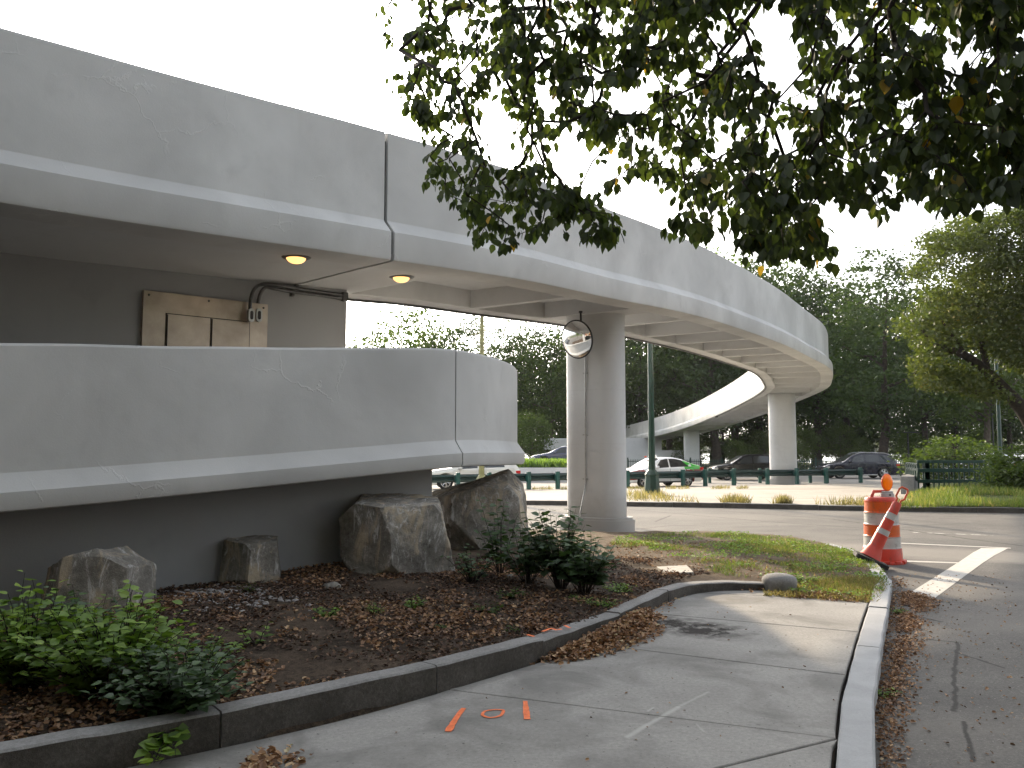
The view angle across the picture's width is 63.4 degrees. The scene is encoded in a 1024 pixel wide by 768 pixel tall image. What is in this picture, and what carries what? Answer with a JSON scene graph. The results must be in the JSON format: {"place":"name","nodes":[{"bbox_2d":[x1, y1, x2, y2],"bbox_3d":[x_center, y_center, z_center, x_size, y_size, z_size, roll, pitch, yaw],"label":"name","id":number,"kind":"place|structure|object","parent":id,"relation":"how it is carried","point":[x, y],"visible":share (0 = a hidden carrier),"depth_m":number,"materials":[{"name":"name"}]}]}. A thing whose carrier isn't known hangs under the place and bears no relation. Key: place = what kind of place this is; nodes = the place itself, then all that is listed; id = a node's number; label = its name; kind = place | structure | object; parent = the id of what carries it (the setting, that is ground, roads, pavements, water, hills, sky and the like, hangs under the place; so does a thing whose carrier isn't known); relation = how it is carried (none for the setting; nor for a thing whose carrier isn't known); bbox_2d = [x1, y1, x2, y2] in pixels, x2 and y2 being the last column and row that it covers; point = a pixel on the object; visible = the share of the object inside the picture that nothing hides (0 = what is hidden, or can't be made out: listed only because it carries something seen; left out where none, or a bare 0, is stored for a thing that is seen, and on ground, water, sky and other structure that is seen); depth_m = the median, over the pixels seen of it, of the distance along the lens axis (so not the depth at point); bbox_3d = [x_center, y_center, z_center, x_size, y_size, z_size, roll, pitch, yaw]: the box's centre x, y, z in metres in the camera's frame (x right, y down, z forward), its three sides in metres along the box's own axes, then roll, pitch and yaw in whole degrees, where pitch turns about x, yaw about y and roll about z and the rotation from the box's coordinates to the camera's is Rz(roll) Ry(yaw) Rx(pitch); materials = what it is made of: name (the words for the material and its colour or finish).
{"place":"outdoors","nodes":[
{"label":"outdoors","id":0,"kind":"place"},
{"bbox_2d":[0,529,872,747],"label":"planting bed","id":1,"kind":"object","parent":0,"point":[296,669],"visible":0.11,"depth_m":7.79,"materials":[{"name":"soil"}]},
{"bbox_2d":[0,570,107,691],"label":"bush","id":2,"kind":"object","parent":1,"relation":"on","point":[10,650],"visible":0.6,"depth_m":5.29,"materials":[{"name":"green plant"}]},
{"bbox_2d":[3,584,139,635],"bbox_3d":[-3.226,1.746,5.946,0.972,0.609,0.879,0,-5,0],"label":"bush","id":3,"kind":"object","parent":1,"relation":"on","point":[72,592],"visible":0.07,"depth_m":6.00,"materials":[{"name":"green plant"}]},
{"bbox_2d":[39,546,156,614],"bbox_3d":[-4.247,2.094,8.348,1.095,0.902,0.733,0,-5,0],"label":"boulder","id":4,"kind":"object","parent":1,"relation":"on","point":[94,574],"visible":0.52,"depth_m":8.15,"materials":[{"name":"stone"}]},
{"bbox_2d":[11,579,198,699],"bbox_3d":[-2.499,1.629,5.229,1.013,0.741,1.119,0,-5,0],"label":"bush","id":5,"kind":"object","parent":1,"relation":"on","point":[92,647],"visible":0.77,"depth_m":5.07,"materials":[{"name":"green plant"}]},
{"bbox_2d":[81,638,254,716],"bbox_3d":[-1.960,1.739,4.902,0.932,0.490,0.937,0,-5,0],"label":"bush","id":6,"kind":"object","parent":1,"relation":"on","point":[168,686],"visible":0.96,"depth_m":4.74,"materials":[{"name":"green plant"}]},
{"bbox_2d":[176,627,250,668],"bbox_3d":[-2.170,1.886,5.839,0.645,0.325,0.408,0,-5,0],"label":"bush","id":7,"kind":"object","parent":1,"relation":"on","point":[227,654],"visible":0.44,"depth_m":5.83,"materials":[{"name":"green plant"}]},
{"bbox_2d":[158,581,311,613],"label":"gravel","id":8,"kind":"structure","parent":1,"relation":"on","point":[222,590],"depth_m":8.72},
{"bbox_2d":[217,535,280,582],"bbox_3d":[-3.121,2.150,9.900,0.726,0.661,0.609,0,-5,0],"label":"boulder","id":9,"kind":"object","parent":1,"relation":"on","point":[250,559],"visible":0.66,"depth_m":9.74,"materials":[{"name":"stone"}]},
{"bbox_2d":[0,556,709,741],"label":"leaf litter","id":10,"kind":"object","parent":1,"relation":"on","point":[491,590],"visible":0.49,"depth_m":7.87,"materials":[{"name":"plant"}]},
{"bbox_2d":[338,493,455,574],"bbox_3d":[-1.454,1.968,10.634,1.492,1.071,1.230,0,-5,0],"label":"boulder","id":11,"kind":"object","parent":1,"relation":"on","point":[392,534],"visible":0.81,"depth_m":10.28,"materials":[{"name":"stone"}]},
{"bbox_2d":[440,544,499,582],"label":"shrub","id":12,"kind":"object","parent":1,"relation":"on","point":[467,565],"visible":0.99,"depth_m":9.55,"materials":[{"name":"green plant"}]},
{"bbox_2d":[432,469,528,550],"bbox_3d":[-0.710,2.133,13.610,2.017,1.445,1.280,0,-5,0],"label":"boulder","id":13,"kind":"object","parent":1,"relation":"on","point":[460,506],"visible":0.56,"depth_m":13.20,"materials":[{"name":"stone"}]},
{"bbox_2d":[474,496,525,573],"bbox_3d":[-0.170,1.881,10.244,0.565,1.017,0.587,-2,-5,26],"label":"shrub","id":14,"kind":"object","parent":1,"relation":"on","point":[493,540],"visible":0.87,"depth_m":10.23,"materials":[{"name":"green plant"}]},
{"bbox_2d":[490,527,559,583],"bbox_3d":[0.201,2.000,9.635,0.806,0.691,0.704,4,-6,-41],"label":"shrub","id":15,"kind":"object","parent":1,"relation":"on","point":[528,566],"visible":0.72,"depth_m":9.57,"materials":[{"name":"green plant"}]},
{"bbox_2d":[517,506,601,588],"bbox_3d":[0.536,1.845,9.316,1.003,0.963,0.935,0,-5,0],"label":"shrub","id":16,"kind":"object","parent":1,"relation":"on","point":[546,554],"visible":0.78,"depth_m":9.28,"materials":[{"name":"green plant"}]},
{"bbox_2d":[547,532,619,594],"bbox_3d":[0.761,1.920,8.859,0.796,0.680,0.789,0,-5,0],"label":"shrub","id":17,"kind":"object","parent":1,"relation":"on","point":[580,573],"visible":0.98,"depth_m":8.71,"materials":[{"name":"green plant"}]},
{"bbox_2d":[605,540,874,584],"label":"scattered leaves","id":18,"kind":"object","parent":1,"relation":"on","point":[631,546],"visible":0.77,"depth_m":12.31,"materials":[{"name":"brown plant"}]},
{"bbox_2d":[612,530,885,599],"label":"clover leaves","id":19,"kind":"object","parent":1,"relation":"on","point":[773,543],"visible":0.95,"depth_m":12.95,"materials":[{"name":"green plant"}]},
{"bbox_2d":[611,531,889,600],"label":"grass","id":20,"kind":"structure","parent":1,"relation":"on","point":[781,548],"depth_m":12.97,"materials":[{"name":"plant"}]},
{"bbox_2d":[762,573,796,591],"bbox_3d":[3.239,2.442,10.028,0.414,0.300,0.414,0,-5,0],"label":"boulder","id":21,"kind":"object","parent":1,"relation":"on","point":[781,581],"visible":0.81,"depth_m":9.88,"materials":[{"name":"stone"}]},
{"bbox_2d":[763,572,890,602],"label":"dry grass","id":22,"kind":"structure","parent":1,"relation":"on","point":[851,587],"depth_m":10.01,"materials":[{"name":"plant"}]},
{"bbox_2d":[128,590,868,767],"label":"pavement","id":23,"kind":"structure","parent":0,"point":[751,711],"depth_m":5.38,"materials":[{"name":"concrete"}]},
{"bbox_2d":[219,744,311,767],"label":"leaf drift","id":24,"kind":"object","parent":23,"relation":"on","point":[261,758],"visible":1,"depth_m":4.44,"materials":[{"name":"plant"}]},
{"bbox_2d":[529,606,667,664],"bbox_3d":[1.032,2.228,7.615,0.725,0.173,2.768,-2,-5,27],"label":"leaf drift","id":25,"kind":"object","parent":23,"relation":"on","point":[611,635],"visible":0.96,"depth_m":7.18,"materials":[{"name":"plant"}]},
{"bbox_2d":[773,589,872,602],"bbox_3d":[3.605,2.435,9.588,1.177,0.068,0.785,-2,-5,19],"label":"leaf drift","id":26,"kind":"object","parent":23,"relation":"on","point":[828,597],"visible":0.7,"depth_m":9.47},
{"bbox_2d":[0,0,1023,446],"label":"sky","id":27,"kind":"structure","parent":0,"point":[330,58],"materials":[{"name":"white"}]},
{"bbox_2d":[518,467,566,467],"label":"raised ground","id":28,"kind":"structure","parent":0,"point":[542,467],"depth_m":51.15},
{"bbox_2d":[517,457,566,466],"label":"ground cover","id":29,"kind":"object","parent":28,"relation":"on","point":[545,462],"visible":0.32,"depth_m":51.40,"materials":[{"name":"green plant"}]},
{"bbox_2d":[432,475,1012,490],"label":"highway","id":30,"kind":"structure","parent":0,"point":[819,480],"depth_m":49.59,"materials":[{"name":"asphalt"}]},
{"bbox_2d":[432,465,520,488],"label":"crossover car","id":31,"kind":"object","parent":30,"relation":"on","point":[494,469],"visible":0.34,"depth_m":40.53,"materials":[{"name":"paint"}]},
{"bbox_2d":[519,468,566,481],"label":"wall","id":32,"kind":"structure","parent":30,"relation":"on","point":[542,470],"depth_m":50.74,"materials":[{"name":"concrete"}]},
{"bbox_2d":[530,446,566,459],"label":"parked car","id":33,"kind":"object","parent":30,"relation":"on","point":[558,453],"visible":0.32,"depth_m":60.91,"materials":[{"name":"grey paint"}]},
{"bbox_2d":[626,455,702,486],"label":"taxi","id":34,"kind":"object","parent":30,"relation":"on","point":[667,464],"visible":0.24,"depth_m":43.54,"materials":[{"name":"white paint"}]},
{"bbox_2d":[707,454,769,479],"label":"crossover car","id":35,"kind":"object","parent":30,"relation":"on","point":[750,462],"visible":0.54,"depth_m":53.41,"materials":[{"name":"black paint"}]},
{"bbox_2d":[816,452,899,478],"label":"estate car","id":36,"kind":"object","parent":30,"relation":"on","point":[873,464],"visible":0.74,"depth_m":56.33,"materials":[{"name":"black paint"}]},
{"bbox_2d":[994,359,1002,452],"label":"park post","id":37,"kind":"object","parent":30,"relation":"on","point":[999,432],"visible":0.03,"depth_m":49.91,"materials":[{"name":"metal"}]},
{"bbox_2d":[432,463,1017,473],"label":"park","id":38,"kind":"structure","parent":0,"point":[902,468],"depth_m":90.29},
{"bbox_2d":[346,327,421,347],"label":"park tree","id":39,"kind":"object","parent":38,"relation":"on","point":[380,345],"visible":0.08,"depth_m":84.23,"materials":[{"name":"green plant"}]},
{"bbox_2d":[347,305,471,350],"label":"park tree","id":40,"kind":"object","parent":38,"relation":"on","point":[423,338],"visible":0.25,"depth_m":95.21,"materials":[{"name":"green plant"}]},
{"bbox_2d":[428,315,507,361],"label":"park tree","id":41,"kind":"object","parent":38,"relation":"on","point":[466,333],"visible":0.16,"depth_m":95.15,"materials":[{"name":"green plant"}]},
{"bbox_2d":[467,319,563,434],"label":"park tree","id":42,"kind":"object","parent":38,"relation":"on","point":[512,342],"visible":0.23,"depth_m":96.85,"materials":[{"name":"green plant"}]},
{"bbox_2d":[485,324,566,457],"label":"park tree","id":43,"kind":"object","parent":38,"relation":"on","point":[537,335],"visible":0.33,"depth_m":93.62,"materials":[{"name":"green plant"}]},
{"bbox_2d":[497,333,566,451],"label":"park tree","id":44,"kind":"object","parent":38,"relation":"on","point":[559,412],"visible":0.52,"depth_m":91.00,"materials":[{"name":"green plant"}]},
{"bbox_2d":[517,409,557,457],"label":"young tree","id":45,"kind":"object","parent":38,"relation":"on","point":[536,424],"visible":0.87,"depth_m":75.38,"materials":[{"name":"green plant"}]},
{"bbox_2d":[544,438,683,467],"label":"ramp landing","id":46,"kind":"object","parent":38,"relation":"on","point":[636,448],"visible":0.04,"depth_m":83.72,"materials":[{"name":"concrete"}]},
{"bbox_2d":[625,338,693,427],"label":"park tree","id":47,"kind":"object","parent":38,"relation":"on","point":[637,415],"visible":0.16,"depth_m":96.50,"materials":[{"name":"green plant"}]},
{"bbox_2d":[625,338,726,449],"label":"park tree","id":48,"kind":"object","parent":38,"relation":"on","point":[669,442],"visible":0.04,"depth_m":103.36,"materials":[{"name":"green plant"}]},
{"bbox_2d":[625,339,747,466],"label":"park tree","id":49,"kind":"object","parent":38,"relation":"on","point":[667,389],"visible":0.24,"depth_m":91.27,"materials":[{"name":"green plant"}]},
{"bbox_2d":[630,260,749,464],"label":"park tree","id":50,"kind":"object","parent":38,"relation":"on","point":[716,449],"visible":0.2,"depth_m":87.27,"materials":[{"name":"green plant"}]},
{"bbox_2d":[699,420,768,462],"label":"park tree","id":51,"kind":"object","parent":38,"relation":"on","point":[707,440],"visible":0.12,"depth_m":108.65,"materials":[{"name":"green plant"}]},
{"bbox_2d":[722,438,747,460],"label":"young tree","id":52,"kind":"object","parent":38,"relation":"on","point":[738,448],"visible":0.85,"depth_m":79.50,"materials":[{"name":"green plant"}]},
{"bbox_2d":[676,247,817,452],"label":"park tree","id":53,"kind":"object","parent":38,"relation":"on","point":[762,276],"visible":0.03,"depth_m":107.54,"materials":[{"name":"green plant"}]},
{"bbox_2d":[692,255,813,454],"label":"park tree","id":54,"kind":"object","parent":38,"relation":"on","point":[759,427],"visible":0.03,"depth_m":105.62,"materials":[{"name":"green plant"}]},
{"bbox_2d":[748,429,768,454],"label":"young tree","id":55,"kind":"object","parent":38,"relation":"on","point":[763,443],"visible":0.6,"depth_m":89.41,"materials":[{"name":"green plant"}]},
{"bbox_2d":[697,261,879,427],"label":"park tree","id":56,"kind":"object","parent":38,"relation":"on","point":[767,270],"visible":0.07,"depth_m":97.82,"materials":[{"name":"green plant"}]},
{"bbox_2d":[796,424,823,468],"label":"young tree","id":57,"kind":"object","parent":38,"relation":"on","point":[805,437],"visible":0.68,"depth_m":83.27,"materials":[{"name":"green plant"}]},
{"bbox_2d":[765,357,877,463],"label":"park tree","id":58,"kind":"object","parent":38,"relation":"on","point":[828,426],"visible":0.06,"depth_m":110.31,"materials":[{"name":"green plant"}]},
{"bbox_2d":[773,267,895,466],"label":"park tree","id":59,"kind":"object","parent":38,"relation":"on","point":[817,413],"visible":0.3,"depth_m":91.16,"materials":[{"name":"green plant"}]},
{"bbox_2d":[816,422,863,459],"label":"young tree","id":60,"kind":"object","parent":38,"relation":"on","point":[839,431],"visible":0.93,"depth_m":87.44,"materials":[{"name":"green plant"}]},
{"bbox_2d":[813,370,880,458],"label":"park tree","id":61,"kind":"object","parent":38,"relation":"on","point":[865,436],"visible":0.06,"depth_m":110.29,"materials":[{"name":"green plant"}]},
{"bbox_2d":[798,280,909,453],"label":"park tree","id":62,"kind":"object","parent":38,"relation":"on","point":[848,421],"visible":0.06,"depth_m":102.81,"materials":[{"name":"green plant"}]},
{"bbox_2d":[811,243,970,454],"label":"park tree","id":63,"kind":"object","parent":38,"relation":"on","point":[883,375],"visible":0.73,"depth_m":70.61,"materials":[{"name":"green plant"}]},
{"bbox_2d":[890,428,926,464],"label":"young tree","id":64,"kind":"object","parent":38,"relation":"on","point":[904,443],"visible":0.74,"depth_m":73.49,"materials":[{"name":"green plant"}]},
{"bbox_2d":[857,362,962,459],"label":"park tree","id":65,"kind":"object","parent":38,"relation":"on","point":[930,435],"visible":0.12,"depth_m":107.87,"materials":[{"name":"green plant"}]},
{"bbox_2d":[842,280,994,454],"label":"park tree","id":66,"kind":"object","parent":38,"relation":"on","point":[923,426],"visible":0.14,"depth_m":82.07,"materials":[{"name":"green plant"}]},
{"bbox_2d":[901,338,1004,456],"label":"park tree","id":67,"kind":"object","parent":38,"relation":"on","point":[956,429],"visible":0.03,"depth_m":97.30,"materials":[{"name":"green plant"}]},
{"bbox_2d":[890,282,1023,448],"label":"park tree","id":68,"kind":"object","parent":38,"relation":"on","point":[970,410],"visible":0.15,"depth_m":69.68,"materials":[{"name":"green plant"}]},
{"bbox_2d":[957,363,1023,457],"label":"park tree","id":69,"kind":"object","parent":38,"relation":"on","point":[1017,437],"visible":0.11,"depth_m":112.46,"materials":[{"name":"green plant"}]},
{"bbox_2d":[961,352,1023,459],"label":"park tree","id":70,"kind":"object","parent":38,"relation":"on","point":[1010,429],"visible":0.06,"depth_m":109.49,"materials":[{"name":"green plant"}]},
{"bbox_2d":[432,485,1022,507],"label":"island","id":71,"kind":"structure","parent":0,"point":[803,494],"depth_m":33.49,"materials":[{"name":"concrete"}]},
{"bbox_2d":[471,316,492,478],"bbox_3d":[-0.592,0.338,31.815,2.046,7.950,0.475,2,-5,-23],"label":"street lamp","id":72,"kind":"object","parent":71,"relation":"on","point":[481,468],"visible":0.32,"depth_m":31.66,"materials":[{"name":"metal"}]},
{"bbox_2d":[432,467,863,489],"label":"guardrail","id":73,"kind":"object","parent":71,"relation":"on","point":[558,476],"visible":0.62,"depth_m":42.89,"materials":[{"name":"metal"}]},
{"bbox_2d":[644,343,659,494],"bbox_3d":[4.787,0.585,33.138,2.179,7.750,0.651,-1,-5,16],"label":"street lamp","id":74,"kind":"object","parent":71,"relation":"on","point":[652,478],"visible":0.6,"depth_m":32.71,"materials":[{"name":"metal"}]},
{"bbox_2d":[627,488,912,506],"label":"dry grass","id":75,"kind":"structure","parent":71,"relation":"on","point":[735,498],"depth_m":26.55,"materials":[{"name":"plant"}]},
{"bbox_2d":[527,505,1023,767],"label":"road","id":76,"kind":"structure","parent":0,"point":[964,547],"depth_m":9.19,"materials":[{"name":"asphalt"}]},
{"bbox_2d":[0,580,764,767],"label":"planter kerb","id":77,"kind":"structure","parent":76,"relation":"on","point":[216,726],"depth_m":5.10,"materials":[{"name":"concrete"}]},
{"bbox_2d":[134,723,190,765],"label":"vine","id":78,"kind":"object","parent":77,"relation":"on","point":[180,732],"visible":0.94,"depth_m":4.44,"materials":[{"name":"green plant"}]},
{"bbox_2d":[375,0,1023,277],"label":"linden tree","id":79,"kind":"object","parent":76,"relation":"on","point":[950,137],"visible":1,"depth_m":5.25,"materials":[{"name":"green plant"}]},
{"bbox_2d":[526,500,1023,513],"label":"island kerb","id":80,"kind":"structure","parent":76,"relation":"on","point":[811,507],"depth_m":25.48,"materials":[{"name":"concrete"}]},
{"bbox_2d":[825,544,891,767],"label":"pavement kerb","id":81,"kind":"structure","parent":76,"relation":"on","point":[856,747],"depth_m":5.80,"materials":[{"name":"concrete"}]},
{"bbox_2d":[853,486,908,569],"bbox_3d":[5.625,2.175,12.579,0.825,1.239,0.460,-1,-5,16],"label":"traffic cone","id":82,"kind":"object","parent":76,"relation":"on","point":[873,548],"visible":1,"depth_m":12.59,"materials":[{"name":"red plastic"}]},
{"bbox_2d":[863,490,906,564],"bbox_3d":[5.998,2.303,13.448,0.710,1.166,0.710,1,-5,-17],"label":"traffic drum","id":83,"kind":"object","parent":76,"relation":"on","point":[876,508],"visible":0.64,"depth_m":13.24,"materials":[{"name":"orange plastic"}]},
{"bbox_2d":[880,474,893,496],"bbox_3d":[6.098,1.652,13.470,0.235,0.387,0.104,1,-5,-14],"label":"warning light","id":84,"kind":"object","parent":83,"relation":"on","point":[886,482],"visible":0.97,"depth_m":13.43,"materials":[{"name":"orange"}]},
{"bbox_2d":[875,576,947,767],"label":"leaf drift","id":85,"kind":"object","parent":76,"relation":"on","point":[906,639],"visible":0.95,"depth_m":6.98,"materials":[{"name":"plant"}]},
{"bbox_2d":[887,573,1023,764],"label":"scattered leaves","id":86,"kind":"object","parent":76,"relation":"on","point":[993,711],"visible":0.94,"depth_m":6.74,"materials":[{"name":"brown plant"}]},
{"bbox_2d":[886,434,1012,479],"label":"park bush","id":87,"kind":"object","parent":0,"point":[956,452],"visible":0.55,"depth_m":46.29,"materials":[{"name":"green plant"}]},
{"bbox_2d":[899,481,1023,508],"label":"grass bank","id":88,"kind":"structure","parent":0,"point":[996,495],"depth_m":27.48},
{"bbox_2d":[900,474,917,493],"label":"concrete pier","id":89,"kind":"structure","parent":88,"relation":"on","point":[908,482],"depth_m":32.95,"materials":[{"name":"concrete"}]},
{"bbox_2d":[882,208,1023,426],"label":"maple tree","id":90,"kind":"object","parent":88,"relation":"on","point":[946,306],"visible":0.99,"depth_m":34.52,"materials":[{"name":"green plant"}]},
{"bbox_2d":[917,460,996,490],"bbox_3d":[18.112,3.985,33.391,3.616,1.821,0.275,0,-5,0],"label":"green railing","id":91,"kind":"object","parent":88,"relation":"on","point":[926,470],"visible":0.42,"depth_m":33.32,"materials":[{"name":"metal"}]},
{"bbox_2d":[963,441,1023,489],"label":"park bush","id":92,"kind":"object","parent":88,"relation":"on","point":[1012,465],"visible":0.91,"depth_m":29.75,"materials":[{"name":"green plant"}]},
{"bbox_2d":[972,455,1023,489],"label":"park bush","id":93,"kind":"object","parent":88,"relation":"on","point":[1006,477],"visible":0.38,"depth_m":30.04,"materials":[{"name":"green plant"}]},
{"label":"ground","id":94,"kind":"structure","parent":0,"visible":0},
{"bbox_2d":[0,343,524,611],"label":"access ramp","id":95,"kind":"structure","parent":94,"relation":"on","point":[177,465],"depth_m":9.52,"materials":[{"name":"paint"}]},
{"bbox_2d":[0,28,832,531],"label":"footbridge","id":96,"kind":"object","parent":94,"relation":"on","point":[124,186],"visible":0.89,"depth_m":11.24,"materials":[{"name":"paint"}]},
{"bbox_2d":[140,290,267,346],"bbox_3d":[-4.375,-0.394,11.859,1.783,1.700,0.104,4,-6,-40],"label":"steel hatch","id":97,"kind":"object","parent":96,"relation":"attached to","point":[170,319],"visible":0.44,"depth_m":11.78,"materials":[{"name":"metal"}]},
{"bbox_2d":[165,313,210,346],"bbox_3d":[-4.561,-0.362,11.647,0.630,1.222,0.024,4,-6,-40],"label":"door","id":98,"kind":"structure","parent":97,"relation":"in","point":[180,330],"depth_m":11.66,"materials":[{"name":"metal"}]},
{"bbox_2d":[210,318,249,346],"bbox_3d":[-4.100,-0.331,12.030,0.589,1.222,0.027,4,-6,-40],"label":"door","id":99,"kind":"structure","parent":97,"relation":"in","point":[224,332],"depth_m":12.05,"materials":[{"name":"metal"}]},
{"bbox_2d":[247,282,347,322],"bbox_3d":[-3.302,-1.204,12.888,0.201,0.705,1.860,-4,-6,40],"label":"conduit","id":100,"kind":"object","parent":96,"relation":"attached to","point":[251,311],"visible":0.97,"depth_m":12.50,"materials":[{"name":"metal"}]},
{"bbox_2d":[256,285,347,321],"bbox_3d":[-3.244,-1.187,12.960,0.216,0.618,1.675,-4,-6,40],"label":"conduit","id":101,"kind":"object","parent":96,"relation":"attached to","point":[291,292],"visible":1,"depth_m":12.65,"materials":[{"name":"metal"}]},
{"bbox_2d":[348,298,765,416],"bbox_3d":[7.777,-0.052,36.382,5.384,1.005,52.824,-2,-5,22],"label":"cable conduit","id":102,"kind":"object","parent":96,"relation":"attached to","point":[426,307],"visible":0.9,"depth_m":18.61,"materials":[{"name":"metal"}]},
{"bbox_2d":[562,311,592,358],"bbox_3d":[1.466,-1.104,18.335,0.378,1.088,0.835,3,-5,-29],"label":"convex mirror","id":103,"kind":"object","parent":96,"relation":"attached to","point":[577,339],"visible":1,"depth_m":18.22,"materials":[{"name":"silver metal"}]},
{"bbox_2d":[579,357,587,525],"bbox_3d":[1.596,0.906,18.563,0.139,4.508,0.218,-3,-6,34],"label":"column conduit","id":104,"kind":"object","parent":96,"relation":"attached to","point":[585,434],"depth_m":18.61,"materials":[{"name":"metal"}]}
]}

